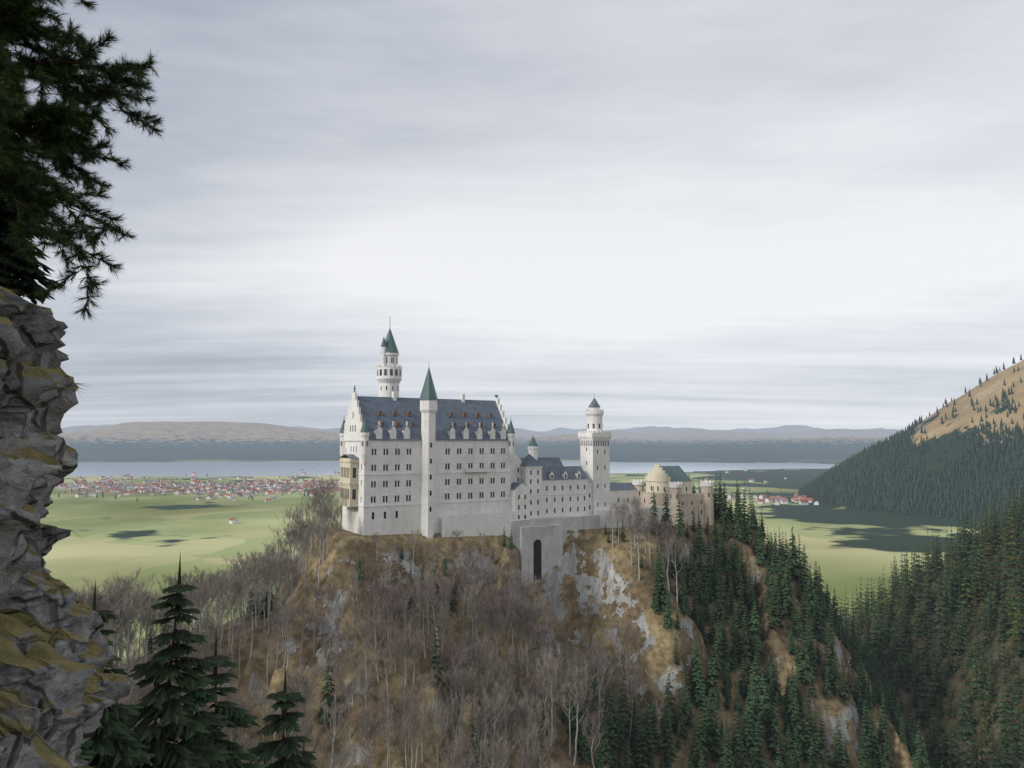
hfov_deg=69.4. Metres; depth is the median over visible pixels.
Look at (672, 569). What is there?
spruce
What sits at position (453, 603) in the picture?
spruce
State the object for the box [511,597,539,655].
beech
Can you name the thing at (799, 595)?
spruce
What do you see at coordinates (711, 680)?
spruce
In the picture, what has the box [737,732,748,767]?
spruce
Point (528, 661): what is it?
beech
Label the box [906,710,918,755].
spruce
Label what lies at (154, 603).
beech
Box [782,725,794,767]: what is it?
spruce
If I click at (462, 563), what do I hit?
beech
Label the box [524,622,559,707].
beech
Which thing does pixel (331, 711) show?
beech
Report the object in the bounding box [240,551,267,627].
beech
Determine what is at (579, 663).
beech
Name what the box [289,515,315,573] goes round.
beech
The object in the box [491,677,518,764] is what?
beech
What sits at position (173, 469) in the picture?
lake
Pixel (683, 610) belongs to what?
spruce
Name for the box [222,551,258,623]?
beech
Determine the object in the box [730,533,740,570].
spruce
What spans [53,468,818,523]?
town
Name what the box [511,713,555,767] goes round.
beech
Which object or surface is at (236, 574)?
beech
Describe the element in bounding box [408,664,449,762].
beech
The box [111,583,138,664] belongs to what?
beech
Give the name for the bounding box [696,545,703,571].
spruce
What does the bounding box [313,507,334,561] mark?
beech
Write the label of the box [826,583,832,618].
spruce
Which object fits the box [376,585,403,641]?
beech
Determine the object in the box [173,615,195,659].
beech
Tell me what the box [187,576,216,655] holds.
beech
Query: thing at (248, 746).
beech
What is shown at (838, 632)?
spruce
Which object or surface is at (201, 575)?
beech
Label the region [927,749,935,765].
spruce
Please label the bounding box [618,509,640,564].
beech
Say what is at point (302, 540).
beech
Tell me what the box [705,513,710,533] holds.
spruce
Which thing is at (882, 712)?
spruce
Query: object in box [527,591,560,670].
beech
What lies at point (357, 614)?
beech
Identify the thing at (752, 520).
spruce
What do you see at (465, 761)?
beech
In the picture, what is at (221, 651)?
beech
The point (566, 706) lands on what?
spruce
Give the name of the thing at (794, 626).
spruce
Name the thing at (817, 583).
spruce
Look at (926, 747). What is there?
spruce
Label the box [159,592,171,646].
spruce
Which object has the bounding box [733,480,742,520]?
spruce
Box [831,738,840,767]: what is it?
spruce
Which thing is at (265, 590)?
beech
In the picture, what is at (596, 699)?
spruce
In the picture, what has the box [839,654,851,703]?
spruce
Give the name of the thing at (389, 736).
beech
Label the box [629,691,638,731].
spruce
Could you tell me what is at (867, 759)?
spruce
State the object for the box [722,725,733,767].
spruce
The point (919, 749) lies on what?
spruce
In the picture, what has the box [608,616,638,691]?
beech
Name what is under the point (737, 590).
spruce
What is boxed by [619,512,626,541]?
spruce
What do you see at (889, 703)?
spruce
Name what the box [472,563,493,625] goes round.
beech
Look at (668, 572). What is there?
spruce
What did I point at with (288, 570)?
beech
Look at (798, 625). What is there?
spruce
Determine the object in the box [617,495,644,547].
beech
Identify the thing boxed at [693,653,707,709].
spruce
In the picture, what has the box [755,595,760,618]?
spruce
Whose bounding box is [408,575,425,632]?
beech
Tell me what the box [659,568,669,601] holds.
spruce
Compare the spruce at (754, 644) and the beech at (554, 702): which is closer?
the beech at (554, 702)
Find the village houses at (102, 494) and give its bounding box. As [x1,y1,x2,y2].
[52,473,769,501]
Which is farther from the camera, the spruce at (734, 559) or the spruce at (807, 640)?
the spruce at (734, 559)
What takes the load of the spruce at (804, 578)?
on the terrain at (594, 586)
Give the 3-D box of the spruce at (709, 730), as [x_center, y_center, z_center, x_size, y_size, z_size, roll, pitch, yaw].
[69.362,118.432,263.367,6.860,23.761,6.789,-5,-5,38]
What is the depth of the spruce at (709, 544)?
334.45 m
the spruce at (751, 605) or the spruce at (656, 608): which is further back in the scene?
the spruce at (751, 605)
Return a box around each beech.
[71,585,116,607]
[73,573,134,668]
[75,583,112,609]
[75,585,114,608]
[98,582,129,654]
[99,598,129,667]
[101,622,117,649]
[102,599,141,672]
[102,600,130,668]
[103,592,131,662]
[105,623,136,651]
[106,589,152,684]
[107,655,141,703]
[108,572,163,674]
[108,594,136,658]
[109,567,147,647]
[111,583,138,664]
[113,666,138,703]
[116,623,147,659]
[118,597,145,657]
[118,688,150,719]
[119,657,146,699]
[122,626,144,658]
[122,642,152,696]
[122,678,154,718]
[129,596,151,658]
[132,611,158,662]
[135,589,162,660]
[135,605,174,652]
[137,635,158,655]
[138,591,162,654]
[141,593,160,646]
[142,602,163,654]
[153,635,182,683]
[156,569,191,621]
[158,600,185,648]
[160,623,181,659]
[162,574,198,629]
[164,592,190,625]
[168,618,208,656]
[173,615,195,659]
[174,581,199,642]
[182,566,209,624]
[184,591,200,645]
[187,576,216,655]
[187,589,210,643]
[190,609,210,631]
[192,642,233,710]
[192,652,224,709]
[193,572,220,633]
[194,567,219,634]
[196,577,216,638]
[196,588,214,626]
[196,617,214,629]
[197,627,214,657]
[198,567,231,631]
[202,601,224,627]
[205,600,234,638]
[206,573,229,639]
[209,570,251,644]
[211,640,235,701]
[213,578,236,625]
[214,570,224,627]
[217,574,245,635]
[218,567,247,616]
[218,597,239,647]
[220,585,253,660]
[221,690,249,735]
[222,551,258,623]
[223,562,248,616]
[224,691,243,739]
[225,730,251,762]
[230,578,253,635]
[230,617,253,678]
[233,568,250,627]
[233,581,272,657]
[234,697,264,762]
[234,698,255,742]
[237,731,258,762]
[238,582,249,630]
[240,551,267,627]
[241,563,261,605]
[243,685,275,741]
[245,670,271,735]
[246,550,271,610]
[246,557,272,618]
[250,562,283,633]
[252,572,274,625]
[256,551,290,612]
[257,625,281,689]
[259,540,280,570]
[259,690,290,757]
[262,544,279,599]
[264,555,289,610]
[266,574,282,593]
[267,523,301,593]
[269,610,290,669]
[270,604,298,667]
[271,538,292,582]
[271,600,301,671]
[272,589,293,641]
[273,555,288,599]
[275,507,303,570]
[277,549,296,572]
[280,665,322,742]
[281,555,305,605]
[281,561,302,607]
[282,711,302,736]
[287,688,309,735]
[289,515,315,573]
[289,709,314,750]
[291,521,312,575]
[292,517,311,568]
[292,534,312,553]
[292,601,317,670]
[292,668,315,728]
[293,504,312,554]
[295,515,319,578]
[296,539,313,587]
[298,484,329,552]
[298,581,329,655]
[298,680,331,750]
[299,722,318,755]
[304,475,340,532]
[305,520,335,588]
[307,601,346,673]
[309,499,338,559]
[310,734,328,767]
[311,479,339,546]
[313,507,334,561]
[315,759,338,767]
[316,643,344,691]
[317,657,349,738]
[320,498,337,552]
[321,699,361,767]
[321,745,352,767]
[322,514,341,528]
[323,577,342,637]
[327,620,356,698]
[328,503,341,527]
[331,525,344,551]
[335,678,360,739]
[340,599,366,659]
[341,646,362,704]
[341,734,379,767]
[345,579,363,621]
[347,610,376,688]
[348,656,377,739]
[349,711,379,766]
[352,569,363,596]
[355,690,385,748]
[355,707,388,759]
[360,593,386,655]
[362,577,385,634]
[363,616,388,682]
[365,636,403,717]
[369,687,395,745]
[371,532,382,557]
[371,576,391,623]
[371,580,402,655]
[373,560,392,606]
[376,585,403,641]
[378,702,400,767]
[379,718,401,767]
[380,600,413,672]
[382,582,406,639]
[383,579,427,685]
[387,541,398,570]
[387,632,414,708]
[387,633,423,715]
[392,577,414,632]
[394,690,414,750]
[394,695,429,767]
[396,613,426,692]
[397,714,415,767]
[401,711,434,767]
[406,571,454,670]
[406,574,433,658]
[408,530,422,570]
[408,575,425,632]
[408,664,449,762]
[410,695,454,767]
[412,560,439,634]
[419,560,434,585]
[420,618,447,665]
[425,724,476,767]
[432,600,458,662]
[437,565,461,624]
[437,588,453,640]
[438,640,477,726]
[439,638,470,722]
[439,648,477,749]
[439,662,458,729]
[439,685,477,767]
[442,663,486,751]
[444,755,470,767]
[445,542,460,569]
[445,739,493,767]
[448,529,462,560]
[450,571,467,627]
[452,551,485,615]
[453,558,473,613]
[453,569,471,623]
[455,749,479,767]
[456,604,483,674]
[456,671,500,759]
[457,578,487,657]
[457,580,491,663]
[457,690,497,767]
[459,570,491,638]
[461,639,495,706]
[462,543,477,577]
[466,680,515,767]
[468,644,499,733]
[470,729,518,767]
[471,631,500,710]
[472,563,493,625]
[475,530,486,561]
[475,563,499,618]
[478,596,508,690]
[479,548,499,597]
[487,666,513,731]
[487,727,520,767]
[488,580,517,645]
[488,612,509,669]
[489,582,524,661]
[489,661,517,729]
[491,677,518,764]
[491,698,524,767]
[491,745,531,767]
[494,588,523,662]
[495,546,521,602]
[498,564,530,635]
[500,644,529,706]
[505,685,538,766]
[508,600,533,668]
[508,690,549,763]
[510,572,537,624]
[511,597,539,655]
[511,608,536,676]
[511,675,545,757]
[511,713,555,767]
[513,643,559,744]
[515,575,542,637]
[516,724,549,767]
[519,606,562,701]
[519,746,559,767]
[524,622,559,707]
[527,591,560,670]
[529,663,548,729]
[535,662,562,738]
[536,647,571,745]
[542,679,572,738]
[544,636,574,706]
[551,677,591,756]
[553,646,583,684]
[557,658,584,688]
[560,648,595,703]
[562,659,601,765]
[574,652,609,702]
[578,634,618,736]
[580,692,609,766]
[580,707,608,767]
[596,670,625,716]
[606,508,620,547]
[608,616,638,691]
[611,503,626,542]
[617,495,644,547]
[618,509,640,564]
[619,657,651,744]
[624,510,650,580]
[638,518,651,552]
[640,507,658,565]
[651,514,679,589]
[655,534,686,610]
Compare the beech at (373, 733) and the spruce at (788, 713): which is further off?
the spruce at (788, 713)
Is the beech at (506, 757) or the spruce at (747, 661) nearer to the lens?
the beech at (506, 757)
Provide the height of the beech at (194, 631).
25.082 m
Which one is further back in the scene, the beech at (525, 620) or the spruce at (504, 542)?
the spruce at (504, 542)
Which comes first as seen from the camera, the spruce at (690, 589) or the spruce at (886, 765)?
the spruce at (886, 765)
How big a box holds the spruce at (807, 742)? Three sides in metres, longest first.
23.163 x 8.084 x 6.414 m
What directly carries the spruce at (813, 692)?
on the terrain at (594, 586)
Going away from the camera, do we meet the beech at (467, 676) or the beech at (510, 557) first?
the beech at (467, 676)
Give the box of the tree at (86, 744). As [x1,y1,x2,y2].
[80,740,95,759]
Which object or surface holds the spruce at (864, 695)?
on the terrain at (594, 586)
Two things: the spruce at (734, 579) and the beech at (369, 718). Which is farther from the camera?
the spruce at (734, 579)
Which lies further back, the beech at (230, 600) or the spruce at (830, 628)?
the spruce at (830, 628)
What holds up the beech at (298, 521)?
on the terrain at (594, 586)
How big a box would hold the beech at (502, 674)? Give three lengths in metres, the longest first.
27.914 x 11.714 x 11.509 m
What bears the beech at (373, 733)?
on the terrain at (594, 586)
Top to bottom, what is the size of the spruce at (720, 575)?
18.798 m
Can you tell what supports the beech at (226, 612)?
on the terrain at (594, 586)
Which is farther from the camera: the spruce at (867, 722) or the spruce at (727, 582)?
the spruce at (727, 582)
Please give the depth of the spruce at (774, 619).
306.01 m
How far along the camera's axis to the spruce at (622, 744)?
250.59 m
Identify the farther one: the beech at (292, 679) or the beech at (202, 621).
the beech at (202, 621)
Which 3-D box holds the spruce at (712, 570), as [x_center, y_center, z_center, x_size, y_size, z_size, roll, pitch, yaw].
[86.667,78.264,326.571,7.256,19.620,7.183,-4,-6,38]
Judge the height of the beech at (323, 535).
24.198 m
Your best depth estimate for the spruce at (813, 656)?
296.77 m
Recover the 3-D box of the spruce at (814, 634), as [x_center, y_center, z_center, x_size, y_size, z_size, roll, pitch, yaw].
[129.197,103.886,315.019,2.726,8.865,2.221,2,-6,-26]
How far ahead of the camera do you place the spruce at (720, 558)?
333.07 m
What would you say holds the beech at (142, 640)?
on the terrain at (594, 586)
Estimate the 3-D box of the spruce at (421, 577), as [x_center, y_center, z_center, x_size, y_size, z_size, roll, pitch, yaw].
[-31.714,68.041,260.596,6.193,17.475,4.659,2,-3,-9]
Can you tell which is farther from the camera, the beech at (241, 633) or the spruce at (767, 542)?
the spruce at (767, 542)
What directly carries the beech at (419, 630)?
on the terrain at (594, 586)
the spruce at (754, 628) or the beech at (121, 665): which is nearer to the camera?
the beech at (121, 665)
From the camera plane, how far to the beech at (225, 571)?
254.02 m
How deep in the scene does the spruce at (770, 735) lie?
275.03 m
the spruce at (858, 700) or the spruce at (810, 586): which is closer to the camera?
the spruce at (858, 700)
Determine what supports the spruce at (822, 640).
on the terrain at (594, 586)
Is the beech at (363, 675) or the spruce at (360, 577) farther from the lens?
the spruce at (360, 577)
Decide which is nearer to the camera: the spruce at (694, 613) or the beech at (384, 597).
the beech at (384, 597)
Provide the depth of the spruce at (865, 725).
291.68 m
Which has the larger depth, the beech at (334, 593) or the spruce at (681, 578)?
the spruce at (681, 578)
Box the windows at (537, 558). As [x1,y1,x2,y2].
[341,357,713,580]
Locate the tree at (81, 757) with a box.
[78,745,90,767]
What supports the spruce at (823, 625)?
on the terrain at (594, 586)
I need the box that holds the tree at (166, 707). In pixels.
[103,554,232,767]
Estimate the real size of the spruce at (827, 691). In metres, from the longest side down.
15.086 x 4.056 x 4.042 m
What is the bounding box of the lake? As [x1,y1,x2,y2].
[67,461,838,476]
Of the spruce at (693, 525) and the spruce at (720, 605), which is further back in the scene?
the spruce at (693, 525)
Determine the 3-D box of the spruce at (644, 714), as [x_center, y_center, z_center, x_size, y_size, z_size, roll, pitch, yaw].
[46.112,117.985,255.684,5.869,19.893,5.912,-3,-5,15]
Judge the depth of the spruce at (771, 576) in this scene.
323.39 m
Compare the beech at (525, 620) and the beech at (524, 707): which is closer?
the beech at (524, 707)
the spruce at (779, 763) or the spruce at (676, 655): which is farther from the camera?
the spruce at (676, 655)
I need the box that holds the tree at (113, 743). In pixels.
[82,579,155,767]
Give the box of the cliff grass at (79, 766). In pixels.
[0,287,121,767]
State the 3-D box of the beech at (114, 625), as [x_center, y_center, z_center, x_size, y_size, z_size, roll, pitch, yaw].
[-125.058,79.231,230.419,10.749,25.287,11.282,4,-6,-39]
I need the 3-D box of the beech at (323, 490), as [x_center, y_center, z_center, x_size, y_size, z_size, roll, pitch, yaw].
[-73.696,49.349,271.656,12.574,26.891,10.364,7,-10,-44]
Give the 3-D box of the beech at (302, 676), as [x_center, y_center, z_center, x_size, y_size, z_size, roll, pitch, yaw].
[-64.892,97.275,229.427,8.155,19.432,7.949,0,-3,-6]
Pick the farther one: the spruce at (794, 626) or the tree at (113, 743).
the spruce at (794, 626)
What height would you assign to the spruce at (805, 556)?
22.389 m
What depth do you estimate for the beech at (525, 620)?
258.23 m
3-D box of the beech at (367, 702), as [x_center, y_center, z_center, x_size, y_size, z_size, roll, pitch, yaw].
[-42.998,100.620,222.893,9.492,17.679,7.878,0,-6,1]
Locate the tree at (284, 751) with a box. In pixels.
[246,663,316,767]
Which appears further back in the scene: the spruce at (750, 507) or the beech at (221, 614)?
the spruce at (750, 507)
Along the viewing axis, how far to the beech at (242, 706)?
221.24 m
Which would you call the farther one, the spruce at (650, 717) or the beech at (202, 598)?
the spruce at (650, 717)
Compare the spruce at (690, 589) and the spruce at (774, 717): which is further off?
the spruce at (690, 589)
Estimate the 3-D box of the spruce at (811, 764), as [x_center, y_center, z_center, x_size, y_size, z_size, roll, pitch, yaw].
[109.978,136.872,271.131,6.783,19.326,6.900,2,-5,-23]
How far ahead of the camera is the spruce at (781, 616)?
310.35 m
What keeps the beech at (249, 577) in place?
on the terrain at (594, 586)
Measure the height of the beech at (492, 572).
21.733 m
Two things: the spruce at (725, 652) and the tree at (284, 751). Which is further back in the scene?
the spruce at (725, 652)
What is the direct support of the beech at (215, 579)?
on the terrain at (594, 586)
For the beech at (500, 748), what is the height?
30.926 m
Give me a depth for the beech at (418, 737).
215.76 m
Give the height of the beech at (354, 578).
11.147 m
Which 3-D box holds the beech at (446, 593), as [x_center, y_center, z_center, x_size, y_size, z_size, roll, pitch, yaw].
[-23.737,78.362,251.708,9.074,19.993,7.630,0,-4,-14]
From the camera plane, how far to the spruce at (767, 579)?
327.69 m
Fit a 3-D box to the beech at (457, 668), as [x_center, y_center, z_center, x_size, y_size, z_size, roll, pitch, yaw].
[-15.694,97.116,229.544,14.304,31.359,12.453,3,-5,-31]
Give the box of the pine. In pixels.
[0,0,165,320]
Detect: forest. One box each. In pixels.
[798,355,1023,522]
[831,484,1023,767]
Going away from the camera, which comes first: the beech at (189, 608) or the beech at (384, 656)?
the beech at (384, 656)
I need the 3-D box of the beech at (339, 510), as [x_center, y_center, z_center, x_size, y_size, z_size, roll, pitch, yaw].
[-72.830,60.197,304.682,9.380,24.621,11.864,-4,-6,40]
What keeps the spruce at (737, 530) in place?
on the terrain at (594, 586)
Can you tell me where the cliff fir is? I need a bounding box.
[0,131,64,304]
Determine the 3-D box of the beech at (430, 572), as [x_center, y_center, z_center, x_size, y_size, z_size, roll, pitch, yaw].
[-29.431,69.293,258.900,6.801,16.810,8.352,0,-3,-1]
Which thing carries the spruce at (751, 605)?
on the terrain at (594, 586)
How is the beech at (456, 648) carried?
on the terrain at (594, 586)
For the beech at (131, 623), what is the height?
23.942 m
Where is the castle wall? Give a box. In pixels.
[339,346,713,537]
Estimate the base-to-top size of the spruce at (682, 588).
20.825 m
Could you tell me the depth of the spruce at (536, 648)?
262.71 m
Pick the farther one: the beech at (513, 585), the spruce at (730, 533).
the spruce at (730, 533)
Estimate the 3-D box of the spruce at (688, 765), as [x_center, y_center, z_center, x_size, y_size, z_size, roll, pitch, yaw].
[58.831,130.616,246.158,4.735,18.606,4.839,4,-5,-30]
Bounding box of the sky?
[2,0,1023,431]
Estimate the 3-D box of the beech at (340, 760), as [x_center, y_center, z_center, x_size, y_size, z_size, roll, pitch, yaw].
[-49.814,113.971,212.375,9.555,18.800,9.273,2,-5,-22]
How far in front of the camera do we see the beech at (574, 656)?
252.31 m
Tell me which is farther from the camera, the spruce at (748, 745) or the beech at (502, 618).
the spruce at (748, 745)
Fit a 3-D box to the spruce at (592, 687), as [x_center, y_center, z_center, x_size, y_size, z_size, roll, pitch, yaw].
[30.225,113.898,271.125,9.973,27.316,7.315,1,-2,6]
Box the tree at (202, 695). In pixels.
[179,652,230,767]
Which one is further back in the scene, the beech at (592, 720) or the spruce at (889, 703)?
the spruce at (889, 703)
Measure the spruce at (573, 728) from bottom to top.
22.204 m
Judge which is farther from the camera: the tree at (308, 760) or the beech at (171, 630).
the beech at (171, 630)
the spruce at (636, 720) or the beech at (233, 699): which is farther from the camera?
the spruce at (636, 720)
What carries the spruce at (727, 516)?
on the terrain at (594, 586)
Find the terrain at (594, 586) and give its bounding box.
[40,360,1023,767]
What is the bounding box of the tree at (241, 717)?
[178,622,266,767]
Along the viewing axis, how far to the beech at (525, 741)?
215.52 m
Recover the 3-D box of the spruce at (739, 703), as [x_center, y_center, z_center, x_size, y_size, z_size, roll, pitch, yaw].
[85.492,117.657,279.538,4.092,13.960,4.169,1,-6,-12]
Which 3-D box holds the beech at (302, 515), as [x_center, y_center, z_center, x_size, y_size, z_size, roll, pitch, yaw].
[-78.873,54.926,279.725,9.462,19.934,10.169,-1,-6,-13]
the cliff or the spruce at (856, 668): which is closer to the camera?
the cliff
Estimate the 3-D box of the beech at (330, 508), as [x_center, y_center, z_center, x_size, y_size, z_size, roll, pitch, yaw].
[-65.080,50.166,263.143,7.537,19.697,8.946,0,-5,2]
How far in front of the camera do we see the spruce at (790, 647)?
300.72 m
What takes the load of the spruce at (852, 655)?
on the terrain at (594, 586)
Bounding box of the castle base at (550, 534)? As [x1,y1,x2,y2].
[510,514,599,587]
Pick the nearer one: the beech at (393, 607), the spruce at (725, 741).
the beech at (393, 607)
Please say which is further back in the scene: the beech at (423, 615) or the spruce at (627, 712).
the spruce at (627, 712)
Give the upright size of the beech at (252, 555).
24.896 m
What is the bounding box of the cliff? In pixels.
[0,286,133,767]
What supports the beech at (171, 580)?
on the terrain at (594, 586)
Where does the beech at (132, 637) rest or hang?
on the terrain at (594, 586)
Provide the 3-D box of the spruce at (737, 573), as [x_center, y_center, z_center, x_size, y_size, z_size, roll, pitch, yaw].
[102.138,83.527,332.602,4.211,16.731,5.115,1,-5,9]
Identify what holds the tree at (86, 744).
on the terrain at (594, 586)
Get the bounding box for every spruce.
[147,624,154,653]
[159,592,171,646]
[230,728,237,756]
[245,552,259,615]
[254,557,274,617]
[270,595,278,621]
[316,652,337,724]
[356,552,364,581]
[399,542,404,558]
[406,562,417,612]
[417,555,428,601]
[428,610,445,687]
[432,563,438,593]
[443,555,449,574]
[446,638,461,702]
[447,566,457,611]
[464,704,482,767]
[502,529,506,546]
[508,530,514,548]
[530,622,542,663]
[539,711,547,739]
[561,679,571,722]
[563,663,588,732]
[571,692,586,753]
[577,703,591,765]
[581,678,591,731]
[588,667,604,733]
[589,660,603,719]
[591,728,602,767]
[596,693,609,744]
[596,716,613,764]
[603,664,615,728]
[604,682,619,748]
[606,705,620,767]
[614,723,622,767]
[615,673,630,741]
[615,706,626,752]
[618,664,632,738]
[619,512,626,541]
[622,739,632,767]
[628,697,641,745]
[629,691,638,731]
[630,710,643,767]
[631,501,642,530]
[633,713,648,767]
[639,553,644,567]
[640,696,656,767]
[641,699,654,754]
[647,485,659,532]
[648,696,653,732]
[649,699,661,749]
[651,561,659,607]
[652,543,671,609]
[653,543,661,576]
[654,587,660,613]
[658,516,666,538]
[658,673,676,730]
[659,488,673,529]
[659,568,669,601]
[660,692,677,764]
[660,693,672,740]
[663,551,672,589]
[663,583,673,627]
[665,746,671,767]
[667,543,677,578]
[669,536,680,568]
[673,633,680,664]
[673,698,687,739]
[674,486,686,535]
[674,514,688,568]
[675,607,681,629]
[675,724,682,748]
[676,667,694,730]
[678,573,690,616]
[679,552,687,585]
[681,568,688,606]
[681,594,686,614]
[685,550,701,594]
[686,541,694,577]
[686,750,690,767]
[687,746,692,767]
[689,635,705,702]
[690,506,697,531]
[690,581,700,625]
[690,637,702,675]
[690,714,699,765]
[691,711,713,767]
[692,537,697,559]
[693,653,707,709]
[695,570,705,603]
[696,509,705,552]
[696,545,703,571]
[698,547,710,598]
[698,751,704,767]
[699,609,708,642]
[700,583,710,623]
[701,688,716,748]
[702,551,713,586]
[703,543,714,582]
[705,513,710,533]
[705,526,712,557]
[705,652,722,711]
[706,689,718,736]
[707,599,718,644]
[709,697,723,761]
[711,536,722,578]
[711,627,723,679]
[712,565,722,601]
[713,474,718,519]
[713,519,716,535]
[713,557,718,586]
[713,568,731,624]
[714,520,720,545]
[714,613,727,670]
[715,480,722,522]
[715,524,727,566]
[716,534,724,571]
[717,561,725,598]
[718,482,731,528]
[718,482,733,522]
[719,578,730,619]
[719,713,723,740]
[719,720,732,767]
[720,611,731,666]
[721,514,726,539]
[721,620,733,671]
[721,661,731,699]
[721,721,731,766]
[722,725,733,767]
[723,552,733,594]
[724,537,734,578]
[724,658,732,688]
[724,681,731,709]
[727,576,736,612]
[728,520,732,536]
[729,497,734,522]
[729,609,743,658]
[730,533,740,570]
[730,601,738,635]
[730,639,739,669]
[730,704,744,758]
[732,484,740,522]
[732,573,736,593]
[732,631,738,661]
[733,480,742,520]
[733,500,743,539]
[733,555,745,600]
[734,678,743,714]
[735,557,742,585]
[736,547,746,583]
[736,576,749,628]
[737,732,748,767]
[738,626,754,669]
[738,655,750,697]
[739,482,748,522]
[740,517,746,542]
[740,607,751,650]
[740,686,760,751]
[740,698,755,760]
[742,566,749,603]
[743,565,757,614]
[743,653,765,714]
[744,507,755,543]
[745,488,755,527]
[746,598,766,658]
[746,668,751,690]
[747,579,755,626]
[749,494,757,534]
[750,631,761,669]
[750,714,770,767]
[751,607,761,636]
[752,567,759,597]
[753,685,764,741]
[754,509,759,530]
[754,637,761,673]
[754,666,775,727]
[755,519,766,563]
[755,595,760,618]
[758,506,765,538]
[758,614,763,642]
[763,562,770,584]
[763,584,772,612]
[764,527,769,558]
[765,557,780,595]
[765,652,771,684]
[765,654,784,704]
[765,701,773,742]
[766,573,780,629]
[766,684,773,716]
[767,533,773,565]
[767,694,785,759]
[769,683,777,709]
[770,532,774,556]
[770,534,778,572]
[772,574,783,614]
[772,707,778,734]
[774,740,783,767]
[776,588,785,627]
[777,548,793,598]
[778,561,796,618]
[779,539,783,566]
[782,664,799,728]
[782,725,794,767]
[783,532,789,566]
[783,711,790,734]
[784,526,803,579]
[784,667,792,708]
[787,667,802,730]
[788,594,798,633]
[788,622,794,653]
[789,694,808,759]
[790,729,801,767]
[793,625,815,682]
[793,666,803,715]
[794,538,804,586]
[794,609,803,640]
[794,636,799,664]
[796,579,802,599]
[798,548,812,587]
[800,549,809,598]
[800,585,810,636]
[800,699,812,761]
[802,615,814,664]
[802,687,814,741]
[803,571,820,618]
[805,563,819,610]
[806,732,818,767]
[807,614,821,677]
[809,665,817,698]
[810,587,824,637]
[810,704,822,763]
[812,562,828,611]
[813,619,816,638]
[814,630,820,663]
[815,600,824,643]
[817,566,828,609]
[817,711,830,761]
[819,587,827,621]
[820,599,827,629]
[821,631,836,689]
[821,738,829,767]
[822,663,832,697]
[824,583,833,621]
[824,603,836,646]
[825,631,840,679]
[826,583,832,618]
[830,654,840,695]
[831,603,840,634]
[831,710,847,767]
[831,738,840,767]
[832,588,844,631]
[832,611,837,633]
[836,619,842,640]
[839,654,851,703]
[844,740,850,766]
[845,633,848,650]
[846,667,852,692]
[849,617,859,653]
[849,640,855,669]
[852,667,865,716]
[853,649,869,702]
[857,737,867,767]
[859,661,870,709]
[859,700,870,748]
[859,720,872,767]
[863,701,871,735]
[867,669,871,708]
[867,701,879,762]
[869,681,876,709]
[872,674,882,706]
[874,713,892,762]
[875,678,889,717]
[876,695,893,752]
[878,744,883,767]
[882,681,887,712]
[882,733,893,767]
[882,751,888,767]
[887,688,898,728]
[890,700,895,728]
[893,705,900,736]
[897,715,905,744]
[899,713,906,744]
[905,717,908,741]
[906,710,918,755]
[906,724,913,756]
[910,731,918,760]
[912,720,928,767]
[925,740,931,758]
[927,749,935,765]
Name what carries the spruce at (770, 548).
on the terrain at (594, 586)
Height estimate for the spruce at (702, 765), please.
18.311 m
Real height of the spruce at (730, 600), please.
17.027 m
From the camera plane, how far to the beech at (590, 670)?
261.77 m
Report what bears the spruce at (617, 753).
on the terrain at (594, 586)
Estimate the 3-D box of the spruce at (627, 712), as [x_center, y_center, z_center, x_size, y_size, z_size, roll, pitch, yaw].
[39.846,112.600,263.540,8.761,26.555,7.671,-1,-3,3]
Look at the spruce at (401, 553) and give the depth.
265.77 m
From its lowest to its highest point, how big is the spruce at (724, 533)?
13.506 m
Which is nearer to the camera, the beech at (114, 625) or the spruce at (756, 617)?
the beech at (114, 625)
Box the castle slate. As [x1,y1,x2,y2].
[340,396,635,490]
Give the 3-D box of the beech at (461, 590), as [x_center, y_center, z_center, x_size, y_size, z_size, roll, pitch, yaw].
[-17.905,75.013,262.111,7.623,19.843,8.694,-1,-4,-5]
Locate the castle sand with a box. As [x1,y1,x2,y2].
[339,458,691,506]
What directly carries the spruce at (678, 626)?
on the terrain at (594, 586)
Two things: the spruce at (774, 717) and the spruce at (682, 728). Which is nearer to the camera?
the spruce at (682, 728)
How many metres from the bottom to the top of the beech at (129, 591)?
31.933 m
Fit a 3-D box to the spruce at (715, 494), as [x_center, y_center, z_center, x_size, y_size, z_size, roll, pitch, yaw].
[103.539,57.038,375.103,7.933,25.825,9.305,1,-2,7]
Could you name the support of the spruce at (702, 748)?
on the terrain at (594, 586)
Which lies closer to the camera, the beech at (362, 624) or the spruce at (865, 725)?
the beech at (362, 624)
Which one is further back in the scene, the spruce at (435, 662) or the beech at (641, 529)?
the beech at (641, 529)
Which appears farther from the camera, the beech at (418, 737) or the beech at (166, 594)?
the beech at (166, 594)
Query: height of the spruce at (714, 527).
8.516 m
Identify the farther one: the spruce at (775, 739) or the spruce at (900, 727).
the spruce at (900, 727)
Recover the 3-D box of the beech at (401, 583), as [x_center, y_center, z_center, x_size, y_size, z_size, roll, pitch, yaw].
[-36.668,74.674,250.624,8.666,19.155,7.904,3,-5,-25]
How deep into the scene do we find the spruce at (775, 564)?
336.38 m
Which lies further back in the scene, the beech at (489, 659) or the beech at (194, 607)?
the beech at (194, 607)
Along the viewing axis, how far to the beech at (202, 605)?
253.56 m
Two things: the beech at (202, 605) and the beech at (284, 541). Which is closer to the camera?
the beech at (202, 605)
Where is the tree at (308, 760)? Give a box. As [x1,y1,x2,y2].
[302,743,316,767]
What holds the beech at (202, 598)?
on the terrain at (594, 586)
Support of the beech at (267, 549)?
on the terrain at (594, 586)
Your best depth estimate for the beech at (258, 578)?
258.55 m
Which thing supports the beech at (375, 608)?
on the terrain at (594, 586)

